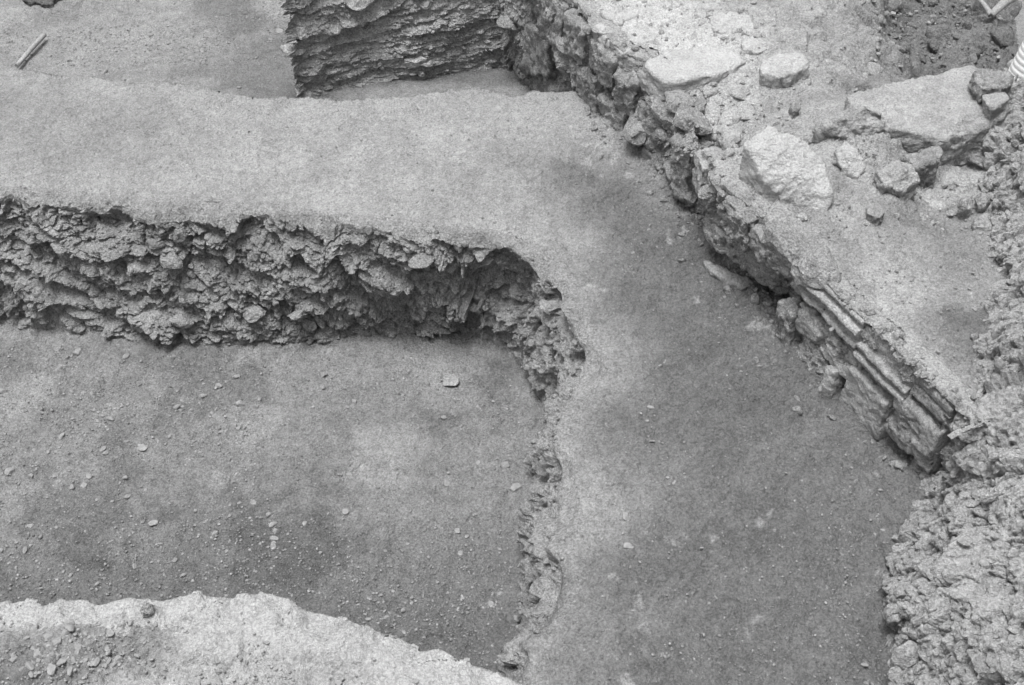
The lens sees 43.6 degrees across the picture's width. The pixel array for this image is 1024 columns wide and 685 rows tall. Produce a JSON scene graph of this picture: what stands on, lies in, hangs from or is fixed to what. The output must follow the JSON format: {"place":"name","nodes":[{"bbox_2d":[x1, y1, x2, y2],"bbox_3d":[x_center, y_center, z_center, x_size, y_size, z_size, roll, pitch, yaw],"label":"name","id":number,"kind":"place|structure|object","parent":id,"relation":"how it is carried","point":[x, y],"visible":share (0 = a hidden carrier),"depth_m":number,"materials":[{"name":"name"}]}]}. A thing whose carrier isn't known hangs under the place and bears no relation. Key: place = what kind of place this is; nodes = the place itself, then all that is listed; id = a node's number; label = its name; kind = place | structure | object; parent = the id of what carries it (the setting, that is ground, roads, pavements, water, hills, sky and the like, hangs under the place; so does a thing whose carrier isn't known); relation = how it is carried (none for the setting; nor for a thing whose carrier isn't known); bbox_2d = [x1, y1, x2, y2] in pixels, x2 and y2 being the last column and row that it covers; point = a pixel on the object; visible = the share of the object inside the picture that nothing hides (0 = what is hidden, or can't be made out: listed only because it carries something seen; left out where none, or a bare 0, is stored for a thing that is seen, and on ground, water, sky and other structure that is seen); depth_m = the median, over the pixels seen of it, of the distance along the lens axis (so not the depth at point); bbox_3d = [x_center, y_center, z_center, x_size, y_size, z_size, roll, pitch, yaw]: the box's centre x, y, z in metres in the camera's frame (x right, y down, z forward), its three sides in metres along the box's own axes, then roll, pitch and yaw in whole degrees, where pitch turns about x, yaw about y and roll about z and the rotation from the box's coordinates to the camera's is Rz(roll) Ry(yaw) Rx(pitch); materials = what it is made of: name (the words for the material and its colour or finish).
{"place":"outdoors","nodes":[
{"label":"outdoors","id":0,"kind":"place"},
{"bbox_2d":[0,0,284,65],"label":"gravel","id":1,"kind":"structure","parent":0,"point":[167,43],"depth_m":8.57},
{"bbox_2d":[0,614,461,684],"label":"bank","id":2,"kind":"structure","parent":0,"point":[211,638],"depth_m":4.44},
{"bbox_2d":[8,656,17,662],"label":"clod","id":3,"kind":"object","parent":2,"relation":"on","point":[13,659],"visible":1,"depth_m":4.44,"materials":[{"name":"soil"}]},
{"bbox_2d":[25,661,33,669],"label":"clod","id":4,"kind":"object","parent":2,"relation":"on","point":[29,665],"visible":1,"depth_m":4.39,"materials":[{"name":"soil"}]},
{"bbox_2d":[31,624,38,630],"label":"clod","id":5,"kind":"object","parent":2,"relation":"on","point":[35,627],"visible":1,"depth_m":4.53,"materials":[{"name":"soil"}]},
{"bbox_2d":[34,648,41,656],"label":"clod","id":6,"kind":"object","parent":2,"relation":"on","point":[36,652],"visible":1,"depth_m":4.43,"materials":[{"name":"soil"}]},
{"bbox_2d":[42,631,53,639],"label":"clod","id":7,"kind":"object","parent":2,"relation":"on","point":[48,636],"visible":1,"depth_m":4.48,"materials":[{"name":"soil"}]},
{"bbox_2d":[47,664,56,674],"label":"clod","id":8,"kind":"object","parent":2,"relation":"on","point":[51,667],"visible":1,"depth_m":4.38,"materials":[{"name":"soil"}]},
{"bbox_2d":[51,637,61,645],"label":"clod","id":9,"kind":"object","parent":2,"relation":"on","point":[57,640],"visible":1,"depth_m":4.45,"materials":[{"name":"soil"}]},
{"bbox_2d":[56,657,66,665],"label":"clod","id":10,"kind":"object","parent":2,"relation":"on","point":[61,661],"visible":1,"depth_m":4.41,"materials":[{"name":"soil"}]},
{"bbox_2d":[62,629,69,634],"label":"clod","id":11,"kind":"object","parent":2,"relation":"on","point":[65,632],"visible":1,"depth_m":4.49,"materials":[{"name":"soil"}]},
{"bbox_2d":[64,624,74,631],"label":"clod","id":12,"kind":"object","parent":2,"relation":"on","point":[69,627],"visible":1,"depth_m":4.49,"materials":[{"name":"soil"}]},
{"bbox_2d":[67,667,72,674],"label":"clod","id":13,"kind":"object","parent":2,"relation":"on","point":[69,671],"visible":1,"depth_m":4.38,"materials":[{"name":"soil"}]},
{"bbox_2d":[74,643,81,649],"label":"clod","id":14,"kind":"object","parent":2,"relation":"on","point":[77,646],"visible":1,"depth_m":4.45,"materials":[{"name":"soil"}]},
{"bbox_2d":[94,657,99,665],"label":"clod","id":15,"kind":"object","parent":2,"relation":"on","point":[96,660],"visible":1,"depth_m":4.40,"materials":[{"name":"soil"}]},
{"bbox_2d":[107,629,113,636],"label":"clod","id":16,"kind":"object","parent":2,"relation":"on","point":[110,633],"visible":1,"depth_m":4.51,"materials":[{"name":"soil"}]},
{"bbox_2d":[114,655,121,660],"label":"clod","id":17,"kind":"object","parent":2,"relation":"on","point":[118,658],"visible":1,"depth_m":4.43,"materials":[{"name":"soil"}]},
{"bbox_2d":[128,673,135,679],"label":"clod","id":18,"kind":"object","parent":2,"relation":"on","point":[131,676],"visible":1,"depth_m":4.39,"materials":[{"name":"soil"}]},
{"bbox_2d":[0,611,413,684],"bbox_3d":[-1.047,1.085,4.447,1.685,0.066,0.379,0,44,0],"label":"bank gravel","id":19,"kind":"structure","parent":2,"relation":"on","point":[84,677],"depth_m":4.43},
{"bbox_2d":[214,655,218,663],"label":"clod","id":20,"kind":"object","parent":2,"relation":"on","point":[216,658],"visible":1,"depth_m":4.44,"materials":[{"name":"soil"}]},
{"bbox_2d":[215,678,221,684],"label":"clod","id":21,"kind":"object","parent":2,"relation":"on","point":[218,681],"visible":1,"depth_m":4.39,"materials":[{"name":"soil"}]},
{"bbox_2d":[0,590,532,684],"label":"bank side","id":22,"kind":"structure","parent":2,"relation":"attached to","point":[273,610],"depth_m":4.54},
{"bbox_2d":[65,618,74,624],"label":"clod","id":23,"kind":"object","parent":22,"relation":"on","point":[70,621],"visible":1,"depth_m":4.52,"materials":[{"name":"soil"}]},
{"bbox_2d":[140,603,154,616],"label":"clod","id":24,"kind":"object","parent":22,"relation":"on","point":[146,609],"visible":1,"depth_m":4.53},
{"bbox_2d":[334,680,341,684],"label":"clod","id":25,"kind":"object","parent":2,"relation":"on","point":[338,682],"visible":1,"depth_m":4.38,"materials":[{"name":"soil"}]},
{"bbox_2d":[0,0,531,100],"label":"pit floor","id":26,"kind":"structure","parent":0,"point":[271,79],"depth_m":8.50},
{"bbox_2d":[15,33,46,67],"bbox_3d":[-3.165,-1.923,8.419,0.032,0.040,0.382,9,45,9],"label":"stick","id":27,"kind":"object","parent":26,"relation":"on","point":[31,48],"visible":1,"depth_m":8.40,"materials":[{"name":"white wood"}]},
{"bbox_2d":[22,0,60,7],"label":"stone","id":28,"kind":"object","parent":26,"relation":"on","point":[44,3],"visible":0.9,"depth_m":8.84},
{"bbox_2d":[280,0,506,98],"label":"earth block","id":29,"kind":"structure","parent":26,"relation":"on","point":[336,44],"depth_m":8.01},
{"bbox_2d":[0,338,533,666],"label":"pit gravel","id":30,"kind":"structure","parent":0,"point":[251,520],"depth_m":6.00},
{"bbox_2d":[0,321,546,672],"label":"pit floor","id":31,"kind":"structure","parent":0,"point":[385,433],"depth_m":6.17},
{"bbox_2d":[4,468,14,475],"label":"stone","id":32,"kind":"object","parent":31,"relation":"on","point":[9,471],"visible":1,"depth_m":6.18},
{"bbox_2d":[72,348,81,354],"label":"stone","id":33,"kind":"object","parent":31,"relation":"on","point":[77,351],"visible":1,"depth_m":6.77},
{"bbox_2d":[123,353,129,358],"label":"stone","id":34,"kind":"object","parent":31,"relation":"on","point":[125,355],"visible":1,"depth_m":6.73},
{"bbox_2d":[137,444,147,450],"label":"stone","id":35,"kind":"object","parent":31,"relation":"on","point":[142,447],"visible":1,"depth_m":6.28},
{"bbox_2d":[148,520,157,525],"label":"stone","id":36,"kind":"object","parent":31,"relation":"on","point":[152,523],"visible":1,"depth_m":5.95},
{"bbox_2d":[173,404,181,409],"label":"stone","id":37,"kind":"object","parent":31,"relation":"on","point":[176,407],"visible":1,"depth_m":6.47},
{"bbox_2d":[236,400,244,405],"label":"stone","id":38,"kind":"object","parent":31,"relation":"on","point":[240,403],"visible":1,"depth_m":6.51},
{"bbox_2d":[269,522,276,527],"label":"stone","id":39,"kind":"object","parent":31,"relation":"on","point":[271,524],"visible":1,"depth_m":5.95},
{"bbox_2d":[269,535,278,540],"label":"stone","id":40,"kind":"object","parent":31,"relation":"on","point":[275,538],"visible":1,"depth_m":5.89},
{"bbox_2d":[341,508,348,514],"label":"stone","id":41,"kind":"object","parent":31,"relation":"on","point":[345,511],"visible":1,"depth_m":6.00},
{"bbox_2d":[444,478,449,485],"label":"stone","id":42,"kind":"object","parent":31,"relation":"on","point":[446,482],"visible":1,"depth_m":6.13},
{"bbox_2d":[443,373,459,385],"bbox_3d":[-0.314,0.193,6.629,0.088,0.032,0.118,0,44,0],"label":"stone chip","id":43,"kind":"object","parent":31,"relation":"on","point":[451,379],"visible":1,"depth_m":6.61,"materials":[{"name":"stone"}]},
{"bbox_2d":[501,461,509,467],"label":"stone","id":44,"kind":"object","parent":31,"relation":"on","point":[505,464],"visible":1,"depth_m":6.20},
{"bbox_2d":[510,483,521,491],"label":"stone","id":45,"kind":"object","parent":31,"relation":"on","point":[515,487],"visible":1,"depth_m":6.10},
{"bbox_2d":[2,104,888,684],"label":"ledge gravel","id":46,"kind":"structure","parent":0,"point":[670,484],"depth_m":4.95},
{"bbox_2d":[0,78,926,684],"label":"ledge","id":47,"kind":"object","parent":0,"point":[610,222],"visible":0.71,"depth_m":5.63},
{"bbox_2d":[0,68,577,110],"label":"ledge side","id":48,"kind":"object","parent":47,"relation":"attached to","point":[81,81],"visible":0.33,"depth_m":7.20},
{"bbox_2d":[0,185,607,684],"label":"pit side","id":49,"kind":"object","parent":47,"relation":"attached to","point":[190,271],"visible":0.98,"depth_m":6.53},
{"bbox_2d":[623,512,628,520],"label":"stone","id":50,"kind":"object","parent":47,"relation":"on","point":[625,516],"visible":1,"depth_m":5.03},
{"bbox_2d":[623,542,633,548],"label":"stone","id":51,"kind":"object","parent":47,"relation":"on","point":[627,545],"visible":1,"depth_m":4.93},
{"bbox_2d":[495,0,989,473],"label":"stone wall","id":52,"kind":"structure","parent":47,"relation":"on","point":[907,394],"depth_m":5.85,"materials":[{"name":"stone"}]},
{"bbox_2d":[594,0,1021,396],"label":"ground","id":53,"kind":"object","parent":52,"relation":"on","point":[787,26],"depth_m":6.22,"materials":[{"name":"stone"}]},
{"bbox_2d":[707,11,753,34],"bbox_3d":[1.149,-1.631,6.720,0.229,0.172,0.217,-11,45,-11],"label":"stone","id":54,"kind":"object","parent":53,"relation":"on","point":[721,22],"visible":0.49,"depth_m":6.68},
{"bbox_2d":[741,34,768,54],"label":"stone","id":55,"kind":"object","parent":53,"relation":"on","point":[749,45],"visible":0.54,"depth_m":6.50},
{"bbox_2d":[759,51,808,88],"bbox_3d":[1.346,-1.336,6.377,0.268,0.177,0.167,-12,45,-12],"label":"stone","id":56,"kind":"object","parent":53,"relation":"on","point":[780,70],"visible":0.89,"depth_m":6.33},
{"bbox_2d":[739,126,833,211],"bbox_3d":[1.233,-0.668,5.767,0.438,0.526,0.250,17,47,17],"label":"boulder","id":57,"kind":"object","parent":53,"relation":"on","point":[776,164],"visible":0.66,"depth_m":5.62,"materials":[{"name":"white stone"}]},
{"bbox_2d":[788,102,800,118],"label":"stone","id":58,"kind":"object","parent":53,"relation":"on","point":[794,110],"visible":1,"depth_m":6.14,"materials":[{"name":"grey stone"}]},
{"bbox_2d":[831,141,865,179],"bbox_3d":[1.520,-0.775,5.817,0.112,0.223,0.162,-22,48,-21],"label":"stone","id":59,"kind":"object","parent":53,"relation":"on","point":[848,160],"visible":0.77,"depth_m":5.76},
{"bbox_2d":[812,104,885,143],"bbox_3d":[1.577,-0.960,5.977,0.364,0.302,0.133,0,44,0],"label":"stone","id":60,"kind":"object","parent":53,"relation":"on","point":[855,119],"visible":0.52,"depth_m":5.90,"materials":[{"name":"stone"}]},
{"bbox_2d":[865,202,883,225],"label":"stone","id":61,"kind":"object","parent":53,"relation":"on","point":[875,213],"visible":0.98,"depth_m":5.56,"materials":[{"name":"grey stone"}]},
{"bbox_2d":[872,160,919,200],"bbox_3d":[1.710,-0.690,5.726,0.168,0.221,0.146,-18,47,-18],"label":"stone","id":62,"kind":"object","parent":53,"relation":"on","point":[900,179],"visible":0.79,"depth_m":5.67,"materials":[{"name":"stone"}]},
{"bbox_2d":[900,145,942,187],"bbox_3d":[1.870,-0.785,5.851,0.185,0.215,0.116,-14,46,-14],"label":"stone","id":63,"kind":"object","parent":53,"relation":"on","point":[925,162],"visible":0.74,"depth_m":5.80,"materials":[{"name":"grey stone"}]},
{"bbox_2d":[842,65,1007,166],"bbox_3d":[1.989,-1.022,6.072,0.808,0.334,0.446,-13,46,-13],"label":"stone slab","id":64,"kind":"object","parent":53,"relation":"on","point":[944,111],"depth_m":5.94,"materials":[{"name":"stone"}]},
{"bbox_2d":[968,68,1014,103],"bbox_3d":[2.239,-1.201,5.970,0.190,0.125,0.168,0,44,0],"label":"stone","id":65,"kind":"object","parent":64,"relation":"on","point":[985,81],"visible":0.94,"depth_m":5.94,"materials":[{"name":"grey stone"}]},
{"bbox_2d":[982,91,1008,118],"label":"stone","id":66,"kind":"object","parent":64,"relation":"on","point":[994,104],"visible":1,"depth_m":5.89,"materials":[{"name":"stone"}]},
{"bbox_2d":[870,0,1010,62],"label":"trench gravel","id":67,"kind":"structure","parent":53,"relation":"on","point":[879,28],"depth_m":7.37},
{"bbox_2d":[957,197,972,211],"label":"clod","id":68,"kind":"object","parent":53,"relation":"on","point":[964,204],"visible":1,"depth_m":5.65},
{"bbox_2d":[971,215,991,231],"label":"clod","id":69,"kind":"object","parent":53,"relation":"on","point":[982,222],"visible":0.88,"depth_m":5.54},
{"bbox_2d":[974,192,989,212],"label":"clod","id":70,"kind":"object","parent":53,"relation":"on","point":[982,201],"visible":0.98,"depth_m":5.65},
{"bbox_2d":[976,0,1016,16],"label":"forked branch","id":71,"kind":"object","parent":53,"relation":"on","point":[998,7],"visible":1,"depth_m":7.34,"materials":[{"name":"white wood"}]},
{"bbox_2d":[950,413,983,443],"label":"clod","id":72,"kind":"object","parent":52,"relation":"on","point":[970,436],"visible":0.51,"depth_m":4.78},
{"bbox_2d":[881,74,1023,684],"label":"earth bank","id":73,"kind":"structure","parent":0,"point":[952,584],"depth_m":4.65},
{"bbox_2d":[939,442,951,460],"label":"clod","id":74,"kind":"object","parent":73,"relation":"on","point":[945,452],"visible":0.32,"depth_m":4.97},
{"bbox_2d":[1008,41,1023,83],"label":"ribbed pipe","id":75,"kind":"object","parent":73,"relation":"on","point":[1016,67],"visible":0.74,"depth_m":6.12,"materials":[{"name":"plastic"}]},
{"bbox_2d":[1014,0,1023,49],"bbox_3d":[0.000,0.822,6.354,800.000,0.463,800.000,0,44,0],"label":"ground","id":76,"kind":"structure","parent":0,"point":[1019,19],"depth_m":9.68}
]}

